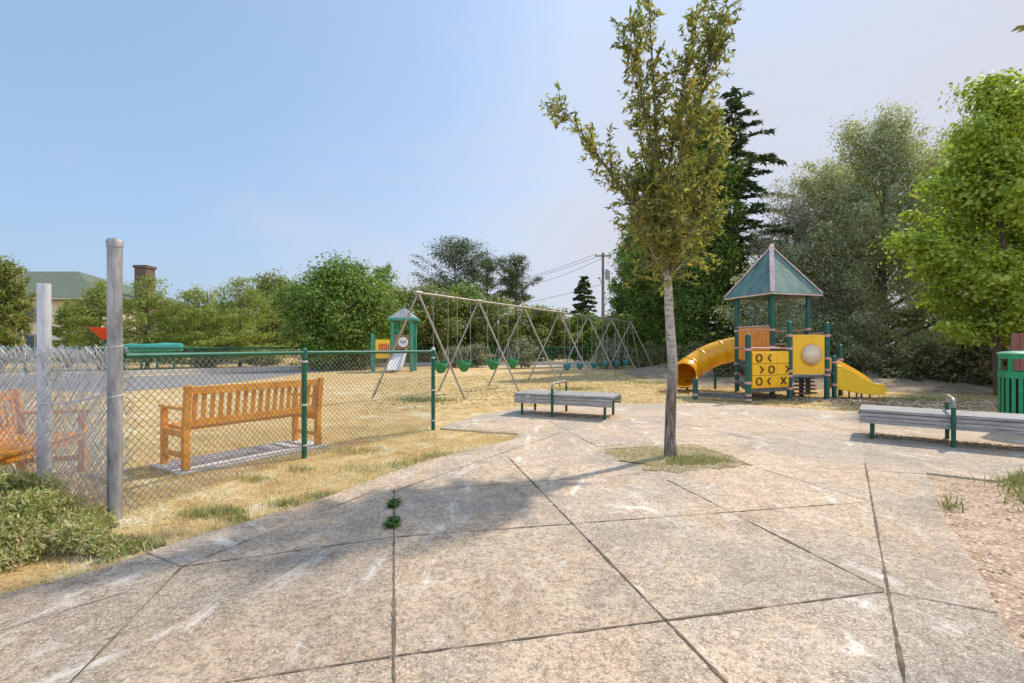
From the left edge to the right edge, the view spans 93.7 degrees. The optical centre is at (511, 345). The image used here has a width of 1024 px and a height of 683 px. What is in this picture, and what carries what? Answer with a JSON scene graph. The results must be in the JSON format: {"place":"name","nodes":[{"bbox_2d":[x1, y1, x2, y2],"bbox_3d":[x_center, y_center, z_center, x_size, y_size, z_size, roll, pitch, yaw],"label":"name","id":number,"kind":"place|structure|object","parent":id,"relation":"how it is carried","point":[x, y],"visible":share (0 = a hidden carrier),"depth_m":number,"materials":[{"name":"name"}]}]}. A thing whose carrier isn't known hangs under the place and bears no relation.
{"place":"outdoors","nodes":[
{"label":"outdoors","id":0,"kind":"place"},
{"bbox_2d":[371,305,420,371],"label":"play tower","id":1,"kind":"structure","parent":0,"point":[406,342],"depth_m":24.24,"materials":[{"name":"teal paint"}]},
{"bbox_2d":[0,349,1005,593],"bbox_3d":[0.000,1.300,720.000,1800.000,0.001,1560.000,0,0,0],"label":"ground","id":2,"kind":"structure","parent":0,"point":[443,418],"depth_m":7.30,"materials":[{"name":"beige plant"}]},
{"bbox_2d":[0,251,36,373],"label":"broadleaf tree","id":3,"kind":"object","parent":2,"relation":"on","point":[12,306],"visible":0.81,"depth_m":20.98,"materials":[{"name":"green plant"}]},
{"bbox_2d":[36,283,51,480],"bbox_3d":[-3.898,0.415,4.000,0.096,1.870,0.092,0,0,0],"label":"fence post","id":4,"kind":"object","parent":2,"relation":"on","point":[44,312],"visible":0.7,"depth_m":3.96,"materials":[{"name":"metal"}]},
{"bbox_2d":[0,388,88,474],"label":"timber bench","id":5,"kind":"object","parent":2,"relation":"on","point":[8,456],"visible":0.3,"depth_m":4.66,"materials":[{"name":"brown wood"}]},
{"bbox_2d":[32,301,92,367],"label":"tree","id":6,"kind":"object","parent":2,"relation":"on","point":[62,312],"visible":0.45,"depth_m":28.69,"materials":[{"name":"green plant"}]},
{"bbox_2d":[0,463,157,572],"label":"juniper bush","id":7,"kind":"object","parent":2,"relation":"on","point":[35,512],"visible":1,"depth_m":3.04,"materials":[{"name":"green plant"}]},
{"bbox_2d":[88,327,106,370],"bbox_3d":[-20.350,0.190,24.000,1.320,2.220,1.320,0,0,0],"label":"play canopy","id":8,"kind":"object","parent":2,"relation":"on","point":[101,332],"visible":0.53,"depth_m":23.66,"materials":[{"name":"red paint"}]},
{"bbox_2d":[0,271,200,361],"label":"school building","id":9,"kind":"structure","parent":2,"relation":"on","point":[65,284],"depth_m":42.75,"materials":[{"name":"paint"}]},
{"bbox_2d":[23,306,35,322],"bbox_3d":[-39.700,-2.600,39.986,1.890,1.400,0.112,0,0,0],"label":"window","id":10,"kind":"structure","parent":9,"relation":"in","point":[34,307],"depth_m":39.98,"materials":[{"name":"paint"}]},
{"bbox_2d":[23,334,36,352],"bbox_3d":[-39.700,-0.200,39.986,1.890,1.600,0.112,0,0,0],"label":"window","id":11,"kind":"structure","parent":9,"relation":"in","point":[30,337],"depth_m":39.98,"materials":[{"name":"glass"}]},
{"bbox_2d":[53,280,148,367],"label":"larch tree","id":12,"kind":"object","parent":2,"relation":"on","point":[91,313],"visible":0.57,"depth_m":26.50,"materials":[{"name":"green plant"}]},
{"bbox_2d":[105,238,123,521],"bbox_3d":[-2.980,0.270,3.600,0.110,2.160,0.110,0,0,0],"label":"fence post","id":13,"kind":"object","parent":2,"relation":"on","point":[114,347],"visible":0.96,"depth_m":3.56,"materials":[{"name":"metal"}]},
{"bbox_2d":[0,343,137,510],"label":"loose chain link","id":14,"kind":"object","parent":13,"relation":"attached to","point":[82,397],"visible":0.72,"depth_m":3.92,"materials":[{"name":"metal"}]},
{"bbox_2d":[133,265,156,334],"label":"brick chimney","id":15,"kind":"object","parent":2,"relation":"on","point":[141,270],"visible":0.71,"depth_m":44.50,"materials":[{"name":"brown brick"}]},
{"bbox_2d":[123,343,183,370],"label":"crawl tunnel","id":16,"kind":"structure","parent":2,"relation":"on","point":[154,345],"depth_m":25.20,"materials":[{"name":"green paint"}]},
{"bbox_2d":[88,274,225,368],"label":"larch tree","id":17,"kind":"object","parent":2,"relation":"on","point":[134,304],"visible":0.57,"depth_m":26.83,"materials":[{"name":"green plant"}]},
{"bbox_2d":[0,369,337,391],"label":"asphalt court","id":18,"kind":"object","parent":2,"relation":"on","point":[134,384],"visible":0.6,"depth_m":18.03,"materials":[{"name":"grey asphalt"}]},
{"bbox_2d":[139,303,198,359],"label":"broadleaf tree","id":19,"kind":"object","parent":2,"relation":"on","point":[153,329],"visible":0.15,"depth_m":41.13,"materials":[{"name":"green plant"}]},
{"bbox_2d":[133,284,263,367],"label":"larch tree","id":20,"kind":"object","parent":2,"relation":"on","point":[190,295],"visible":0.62,"depth_m":27.58,"materials":[{"name":"green plant"}]},
{"bbox_2d":[189,351,228,367],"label":"shrub","id":21,"kind":"object","parent":2,"relation":"on","point":[213,361],"visible":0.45,"depth_m":27.83,"materials":[{"name":"green plant"}]},
{"bbox_2d":[188,296,266,361],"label":"broadleaf tree","id":22,"kind":"object","parent":2,"relation":"on","point":[222,324],"visible":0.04,"depth_m":39.31,"materials":[{"name":"green plant"}]},
{"bbox_2d":[151,439,326,475],"bbox_3d":[-3.124,1.285,5.680,0.670,0.030,1.723,0,0,33],"label":"concrete pad","id":23,"kind":"object","parent":2,"relation":"on","point":[176,466],"visible":0.58,"depth_m":5.51,"materials":[{"name":"grey concrete"}]},
{"bbox_2d":[158,377,323,470],"bbox_3d":[-3.120,0.833,5.677,0.660,0.873,1.598,0,0,33],"label":"timber bench","id":24,"kind":"object","parent":23,"relation":"on","point":[190,419],"visible":0.76,"depth_m":5.27,"materials":[{"name":"brown wood"}]},
{"bbox_2d":[191,276,298,366],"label":"larch tree","id":25,"kind":"object","parent":2,"relation":"on","point":[241,325],"visible":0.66,"depth_m":29.79,"materials":[{"name":"green plant"}]},
{"bbox_2d":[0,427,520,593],"bbox_3d":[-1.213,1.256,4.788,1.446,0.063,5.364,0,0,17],"label":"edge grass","id":26,"kind":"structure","parent":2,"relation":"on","point":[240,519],"depth_m":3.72,"materials":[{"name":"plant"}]},
{"bbox_2d":[236,350,284,366],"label":"shrub","id":27,"kind":"object","parent":2,"relation":"on","point":[266,360],"visible":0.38,"depth_m":29.63,"materials":[{"name":"green plant"}]},
{"bbox_2d":[223,267,302,355],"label":"broadleaf tree","id":28,"kind":"object","parent":2,"relation":"on","point":[264,280],"visible":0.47,"depth_m":37.50,"materials":[{"name":"green plant"}]},
{"bbox_2d":[123,347,434,510],"bbox_3d":[-2.221,0.682,5.623,0.368,1.335,4.190,0,0,25],"label":"chain link fence","id":29,"kind":"object","parent":2,"relation":"on","point":[304,352],"visible":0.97,"depth_m":4.98,"materials":[{"name":"green metal"}]},
{"bbox_2d":[121,443,454,551],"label":"verge grass","id":30,"kind":"structure","parent":2,"relation":"on","point":[208,512],"depth_m":3.90,"materials":[{"name":"green plant"}]},
{"bbox_2d":[0,347,588,373],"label":"chain link fence","id":31,"kind":"object","parent":2,"relation":"on","point":[197,348],"visible":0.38,"depth_m":23.76,"materials":[{"name":"green metal"}]},
{"bbox_2d":[0,361,589,379],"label":"kerb","id":32,"kind":"structure","parent":2,"relation":"on","point":[152,372],"depth_m":23.44,"materials":[{"name":"concrete"}]},
{"bbox_2d":[248,244,424,370],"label":"broadleaf tree","id":33,"kind":"object","parent":2,"relation":"on","point":[323,297],"visible":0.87,"depth_m":25.82,"materials":[{"name":"green plant"}]},
{"bbox_2d":[368,261,408,362],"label":"broadleaf tree","id":34,"kind":"object","parent":2,"relation":"on","point":[387,271],"visible":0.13,"depth_m":37.31,"materials":[{"name":"green plant"}]},
{"bbox_2d":[366,279,422,362],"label":"broadleaf tree","id":35,"kind":"object","parent":2,"relation":"on","point":[401,301],"visible":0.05,"depth_m":35.47,"materials":[{"name":"green plant"}]},
{"bbox_2d":[380,278,485,362],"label":"broadleaf tree","id":36,"kind":"object","parent":2,"relation":"on","point":[445,329],"visible":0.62,"depth_m":32.24,"materials":[{"name":"green plant"}]},
{"bbox_2d":[407,231,500,301],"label":"pine tree","id":37,"kind":"object","parent":2,"relation":"on","point":[458,255],"visible":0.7,"depth_m":45.66,"materials":[{"name":"green plant"}]},
{"bbox_2d":[437,344,472,367],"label":"shrub","id":38,"kind":"object","parent":2,"relation":"on","point":[452,350],"visible":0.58,"depth_m":28.77,"materials":[{"name":"green plant"}]},
{"bbox_2d":[418,279,492,359],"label":"broadleaf tree","id":39,"kind":"object","parent":2,"relation":"on","point":[471,290],"visible":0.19,"depth_m":34.82,"materials":[{"name":"green plant"}]},
{"bbox_2d":[459,342,497,366],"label":"shrub","id":40,"kind":"object","parent":2,"relation":"on","point":[478,355],"visible":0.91,"depth_m":29.30,"materials":[{"name":"green plant"}]},
{"bbox_2d":[463,257,507,301],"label":"pine tree","id":41,"kind":"object","parent":2,"relation":"on","point":[488,271],"visible":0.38,"depth_m":49.68,"materials":[{"name":"green plant"}]},
{"bbox_2d":[459,293,551,361],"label":"broadleaf tree","id":42,"kind":"object","parent":2,"relation":"on","point":[505,329],"visible":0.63,"depth_m":34.09,"materials":[{"name":"green plant"}]},
{"bbox_2d":[371,290,652,399],"bbox_3d":[1.954,0.004,17.819,2.120,2.713,16.022,0,0,35],"label":"swing frame","id":43,"kind":"object","parent":2,"relation":"on","point":[420,293],"visible":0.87,"depth_m":15.48,"materials":[{"name":"metal"}]},
{"bbox_2d":[433,316,448,372],"bbox_3d":[-1.838,-0.281,12.403,0.407,1.962,0.408,0,0,-10],"label":"bucket swing","id":44,"kind":"object","parent":43,"relation":"hanging from","point":[441,367],"visible":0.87,"depth_m":12.26,"materials":[{"name":"green plastic"}]},
{"bbox_2d":[457,301,470,371],"bbox_3d":[-1.314,-0.277,13.152,0.407,1.953,0.408,0,0,-10],"label":"bucket swing","id":45,"kind":"object","parent":43,"relation":"hanging from","point":[464,366],"visible":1,"depth_m":13.04,"materials":[{"name":"green plastic"}]},
{"bbox_2d":[486,312,499,369],"bbox_3d":[-0.561,-0.270,14.227,0.407,1.940,0.408,0,0,-10],"label":"bucket swing","id":46,"kind":"object","parent":43,"relation":"hanging from","point":[492,364],"visible":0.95,"depth_m":14.10,"materials":[{"name":"green plastic"}]},
{"bbox_2d":[507,346,518,367],"bbox_3d":[0.030,-0.265,15.072,0.407,1.930,0.408,0,0,-10],"label":"bucket swing","id":47,"kind":"object","parent":43,"relation":"hanging from","point":[512,363],"visible":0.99,"depth_m":14.95,"materials":[{"name":"green plastic"}]},
{"bbox_2d":[563,348,570,370],"bbox_3d":[2.060,-0.137,17.971,0.313,2.114,0.311,0,0,-10],"label":"bucket swing","id":48,"kind":"object","parent":43,"relation":"hanging from","point":[566,366],"visible":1,"depth_m":17.89,"materials":[{"name":"teal plastic"}]},
{"bbox_2d":[577,316,582,368],"bbox_3d":[2.671,-0.132,18.844,0.313,2.104,0.311,0,0,-10],"label":"bucket swing","id":49,"kind":"object","parent":43,"relation":"hanging from","point":[579,365],"visible":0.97,"depth_m":18.75,"materials":[{"name":"blue plastic"}]},
{"bbox_2d":[591,356,596,367],"bbox_3d":[3.397,-0.126,19.881,0.313,2.091,0.311,0,0,-10],"label":"bucket swing","id":50,"kind":"object","parent":43,"relation":"hanging from","point":[593,364],"visible":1,"depth_m":19.78,"materials":[{"name":"teal plastic"}]},
{"bbox_2d":[602,355,607,366],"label":"bucket swing","id":51,"kind":"object","parent":43,"relation":"hanging from","point":[604,364],"visible":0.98,"depth_m":20.68,"materials":[{"name":"teal plastic"}]},
{"bbox_2d":[614,354,619,365],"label":"bucket swing","id":52,"kind":"object","parent":43,"relation":"hanging from","point":[616,363],"visible":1,"depth_m":21.77,"materials":[{"name":"teal plastic"}]},
{"bbox_2d":[623,349,628,364],"bbox_3d":[5.399,-0.108,22.742,0.313,2.056,0.311,0,0,-10],"label":"bucket swing","id":53,"kind":"object","parent":43,"relation":"hanging from","point":[625,362],"visible":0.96,"depth_m":22.65,"materials":[{"name":"teal plastic"}]},
{"bbox_2d":[489,253,544,312],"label":"pine tree","id":54,"kind":"object","parent":2,"relation":"on","point":[514,274],"visible":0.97,"depth_m":45.58,"materials":[{"name":"green plant"}]},
{"bbox_2d":[503,334,539,367],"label":"shrub","id":55,"kind":"object","parent":2,"relation":"on","point":[525,353],"visible":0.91,"depth_m":27.83,"materials":[{"name":"green plant"}]},
{"bbox_2d":[512,300,587,361],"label":"broadleaf tree","id":56,"kind":"object","parent":2,"relation":"on","point":[545,320],"visible":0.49,"depth_m":36.05,"materials":[{"name":"green plant"}]},
{"bbox_2d":[543,310,605,361],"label":"broadleaf tree","id":57,"kind":"object","parent":2,"relation":"on","point":[586,331],"visible":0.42,"depth_m":37.19,"materials":[{"name":"green plant"}]},
{"bbox_2d":[234,324,930,357],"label":"distant woods","id":58,"kind":"object","parent":2,"relation":"on","point":[549,348],"visible":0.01,"depth_m":57.12,"materials":[{"name":"green plant"}]},
{"bbox_2d":[569,276,597,332],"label":"fir tree","id":59,"kind":"object","parent":2,"relation":"on","point":[582,305],"visible":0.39,"depth_m":49.63,"materials":[{"name":"green plant"}]},
{"bbox_2d":[595,253,610,320],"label":"utility pole","id":60,"kind":"object","parent":2,"relation":"on","point":[607,272],"visible":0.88,"depth_m":44.87,"materials":[{"name":"paint"}]},
{"bbox_2d":[587,336,635,368],"bbox_3d":[5.559,0.343,26.986,2.727,2.050,2.437,0,0,0],"label":"shrub","id":61,"kind":"object","parent":2,"relation":"on","point":[611,348],"visible":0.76,"depth_m":26.67,"materials":[{"name":"green plant"}]},
{"bbox_2d":[581,306,663,361],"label":"broadleaf tree","id":62,"kind":"object","parent":2,"relation":"on","point":[598,330],"visible":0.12,"depth_m":33.46,"materials":[{"name":"green plant"}]},
{"bbox_2d":[591,225,661,364],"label":"evergreen tree","id":63,"kind":"object","parent":2,"relation":"on","point":[619,302],"visible":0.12,"depth_m":32.70,"materials":[{"name":"green plant"}]},
{"bbox_2d":[361,372,897,413],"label":"wood chips","id":64,"kind":"object","parent":2,"relation":"on","point":[580,377],"visible":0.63,"depth_m":13.85,"materials":[{"name":"beige wood"}]},
{"bbox_2d":[619,340,678,367],"bbox_3d":[7.830,0.526,25.723,3.339,1.685,2.700,0,0,38],"label":"shrub","id":65,"kind":"object","parent":2,"relation":"on","point":[658,358],"visible":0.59,"depth_m":25.62,"materials":[{"name":"green plant"}]},
{"bbox_2d":[601,167,729,366],"bbox_3d":[9.737,-4.670,29.000,8.246,12.111,6.461,0,0,-27],"label":"evergreen tree","id":66,"kind":"object","parent":2,"relation":"on","point":[648,303],"visible":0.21,"depth_m":28.62,"materials":[{"name":"green plant"}]},
{"bbox_2d":[657,341,706,367],"bbox_3d":[8.213,0.517,22.018,3.015,1.685,2.220,0,0,0],"label":"shrub","id":67,"kind":"object","parent":2,"relation":"on","point":[694,344],"visible":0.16,"depth_m":21.85,"materials":[{"name":"green plant"}]},
{"bbox_2d":[387,380,1023,512],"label":"patch grass","id":68,"kind":"structure","parent":2,"relation":"on","point":[1014,479],"depth_m":4.64,"materials":[{"name":"plant"}]},
{"bbox_2d":[650,102,761,356],"bbox_3d":[9.777,-5.458,24.174,5.514,13.632,3.655,0,0,0],"label":"evergreen tree","id":69,"kind":"object","parent":2,"relation":"on","point":[685,302],"visible":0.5,"depth_m":23.77,"materials":[{"name":"green plant"}]},
{"bbox_2d":[708,361,744,377],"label":"shrub","id":70,"kind":"object","parent":2,"relation":"on","point":[727,369],"visible":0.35,"depth_m":17.31,"materials":[{"name":"green plant"}]},
{"bbox_2d":[652,86,813,346],"bbox_3d":[11.967,-6.353,26.134,8.077,15.406,8.023,0,0,-44],"label":"fir tree","id":71,"kind":"object","parent":2,"relation":"on","point":[734,104],"visible":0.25,"depth_m":25.41,"materials":[{"name":"green plant"}]},
{"bbox_2d":[710,252,831,364],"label":"broadleaf tree","id":72,"kind":"object","parent":2,"relation":"on","point":[761,305],"visible":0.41,"depth_m":19.16,"materials":[{"name":"green plant"}]},
{"bbox_2d":[677,244,887,402],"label":"play tower","id":73,"kind":"structure","parent":2,"relation":"on","point":[771,275],"depth_m":12.40,"materials":[{"name":"green paint"}]},
{"bbox_2d":[717,164,863,350],"bbox_3d":[13.825,-3.852,23.791,6.988,10.442,5.538,0,0,-24],"label":"willow tree","id":74,"kind":"object","parent":2,"relation":"on","point":[755,232],"visible":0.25,"depth_m":23.52,"materials":[{"name":"green plant"}]},
{"bbox_2d":[619,363,992,394],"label":"leaf litter bank","id":75,"kind":"structure","parent":2,"relation":"on","point":[893,384],"depth_m":14.91,"materials":[{"name":"brown plant"}]},
{"bbox_2d":[831,346,876,373],"bbox_3d":[11.899,0.690,17.040,2.329,1.360,1.665,0,0,0],"label":"shrub","id":76,"kind":"object","parent":75,"relation":"on","point":[852,359],"visible":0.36,"depth_m":16.67,"materials":[{"name":"green plant"}]},
{"bbox_2d":[862,344,924,377],"bbox_3d":[12.865,0.644,16.145,2.275,1.438,1.674,0,0,-27],"label":"shrub","id":77,"kind":"object","parent":75,"relation":"on","point":[882,369],"visible":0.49,"depth_m":16.17,"materials":[{"name":"green plant"}]},
{"bbox_2d":[744,160,890,356],"bbox_3d":[15.374,-3.987,24.037,6.658,10.700,4.432,0,0,0],"label":"willow tree","id":78,"kind":"object","parent":2,"relation":"on","point":[798,237],"visible":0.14,"depth_m":23.66,"materials":[{"name":"green plant"}]},
{"bbox_2d":[792,146,906,353],"bbox_3d":[18.926,-5.176,26.696,8.792,13.092,6.148,0,0,0],"label":"willow tree","id":79,"kind":"object","parent":2,"relation":"on","point":[839,164],"visible":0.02,"depth_m":26.44,"materials":[{"name":"green plant"}]},
{"bbox_2d":[758,84,984,362],"bbox_3d":[17.051,-5.222,22.371,10.799,13.165,6.408,0,0,0],"label":"willow tree","id":80,"kind":"object","parent":2,"relation":"on","point":[881,151],"visible":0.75,"depth_m":21.77,"materials":[{"name":"green plant"}]},
{"bbox_2d":[752,395,997,410],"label":"fallen leaves","id":81,"kind":"object","parent":2,"relation":"on","point":[985,404],"visible":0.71,"depth_m":10.95,"materials":[{"name":"brown plant"}]},
{"bbox_2d":[877,334,954,380],"bbox_3d":[13.179,0.499,15.487,2.436,1.724,1.960,0,0,-45],"label":"shrub","id":82,"kind":"object","parent":2,"relation":"on","point":[918,350],"visible":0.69,"depth_m":15.15,"materials":[{"name":"green plant"}]},
{"bbox_2d":[851,112,1011,360],"bbox_3d":[23.362,-5.319,23.899,10.908,13.377,8.045,0,0,0],"label":"willow tree","id":83,"kind":"object","parent":2,"relation":"on","point":[941,140],"visible":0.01,"depth_m":24.41,"materials":[{"name":"green plant"}]},
{"bbox_2d":[863,67,1023,395],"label":"maple tree","id":84,"kind":"object","parent":2,"relation":"on","point":[989,152],"visible":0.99,"depth_m":12.33,"materials":[{"name":"green plant"}]},
{"bbox_2d":[905,332,1005,383],"bbox_3d":[13.584,0.384,14.764,2.216,1.960,2.111,0,0,21],"label":"shrub","id":85,"kind":"object","parent":2,"relation":"on","point":[949,362],"visible":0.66,"depth_m":14.49,"materials":[{"name":"green plant"}]},
{"bbox_2d":[912,75,1023,347],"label":"broadleaf tree","id":86,"kind":"object","parent":2,"relation":"on","point":[976,239],"visible":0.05,"depth_m":18.44,"materials":[{"name":"green plant"}]},
{"bbox_2d":[927,476,1023,655],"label":"bark bed","id":87,"kind":"object","parent":2,"relation":"on","point":[1002,593],"depth_m":3.28,"materials":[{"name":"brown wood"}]},
{"bbox_2d":[1011,25,1023,32],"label":"overhanging tree","id":88,"kind":"object","parent":87,"relation":"on","point":[1021,27],"visible":1,"depth_m":3.99,"materials":[{"name":"green plant"}]},
{"bbox_2d":[955,337,1008,385],"bbox_3d":[14.148,0.456,13.961,1.945,1.818,1.673,0,0,-29],"label":"shrub","id":89,"kind":"object","parent":2,"relation":"on","point":[986,371],"visible":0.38,"depth_m":13.88,"materials":[{"name":"green plant"}]},
{"bbox_2d":[1008,333,1023,369],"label":"board fence","id":90,"kind":"object","parent":2,"relation":"on","point":[1017,341],"visible":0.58,"depth_m":11.25,"materials":[{"name":"brown wood"}]},
{"bbox_2d":[0,403,1023,682],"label":"pavement","id":91,"kind":"structure","parent":0,"point":[324,605],"depth_m":2.65,"materials":[{"name":"concrete"}]},
{"bbox_2d":[381,515,400,528],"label":"weed","id":92,"kind":"object","parent":91,"relation":"on","point":[391,521],"visible":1,"depth_m":3.40,"materials":[{"name":"green plant"}]},
{"bbox_2d":[386,498,401,507],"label":"weed","id":93,"kind":"object","parent":91,"relation":"on","point":[392,502],"visible":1,"depth_m":3.83,"materials":[{"name":"green plant"}]},
{"bbox_2d":[1,411,999,629],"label":"pavement cracks","id":94,"kind":"object","parent":91,"relation":"on","point":[477,485],"visible":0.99,"depth_m":4.63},
{"bbox_2d":[514,380,620,419],"bbox_3d":[1.035,0.967,8.949,1.858,0.623,0.879,0,0,24],"label":"park bench","id":95,"kind":"object","parent":91,"relation":"on","point":[567,398],"visible":1,"depth_m":8.67,"materials":[{"name":"green paint"}]},
{"bbox_2d":[603,445,749,472],"bbox_3d":[1.865,1.274,5.533,1.411,0.001,1.284,0,0,-22],"label":"tree pit","id":96,"kind":"object","parent":91,"relation":"on","point":[642,464],"visible":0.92,"depth_m":5.39,"materials":[{"name":"plant"}]},
{"bbox_2d":[539,0,745,455],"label":"young tree","id":97,"kind":"object","parent":96,"relation":"on","point":[659,218],"visible":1,"depth_m":5.49,"materials":[{"name":"green plant"}]},
{"bbox_2d":[593,443,758,475],"bbox_3d":[1.869,1.252,5.522,1.656,0.044,1.472,0,0,-20],"label":"pit straw","id":98,"kind":"object","parent":96,"relation":"on","point":[629,454],"visible":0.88,"depth_m":5.46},
{"bbox_2d":[663,452,730,465],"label":"pit grass","id":99,"kind":"structure","parent":96,"relation":"on","point":[685,456],"depth_m":5.29,"materials":[{"name":"green plant"}]},
{"bbox_2d":[527,412,1023,449],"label":"bench debris","id":100,"kind":"object","parent":91,"relation":"on","point":[880,434],"visible":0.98,"depth_m":6.63,"materials":[{"name":"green plant"}]},
{"bbox_2d":[859,394,1023,447],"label":"park bench","id":101,"kind":"object","parent":91,"relation":"on","point":[953,418],"visible":1,"depth_m":6.21,"materials":[{"name":"green paint"}]},
{"bbox_2d":[996,351,1023,431],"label":"litter bin","id":102,"kind":"object","parent":91,"relation":"on","point":[1010,389],"visible":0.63,"depth_m":7.11,"materials":[{"name":"paint"}]},
{"bbox_2d":[0,0,1023,343],"label":"sky","id":103,"kind":"structure","parent":0,"point":[217,140],"materials":[{"name":"blue"}]},
{"bbox_2d":[418,365,628,366],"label":"path","id":104,"kind":"structure","parent":0,"point":[538,366],"depth_m":30.35,"materials":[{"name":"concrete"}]}
]}

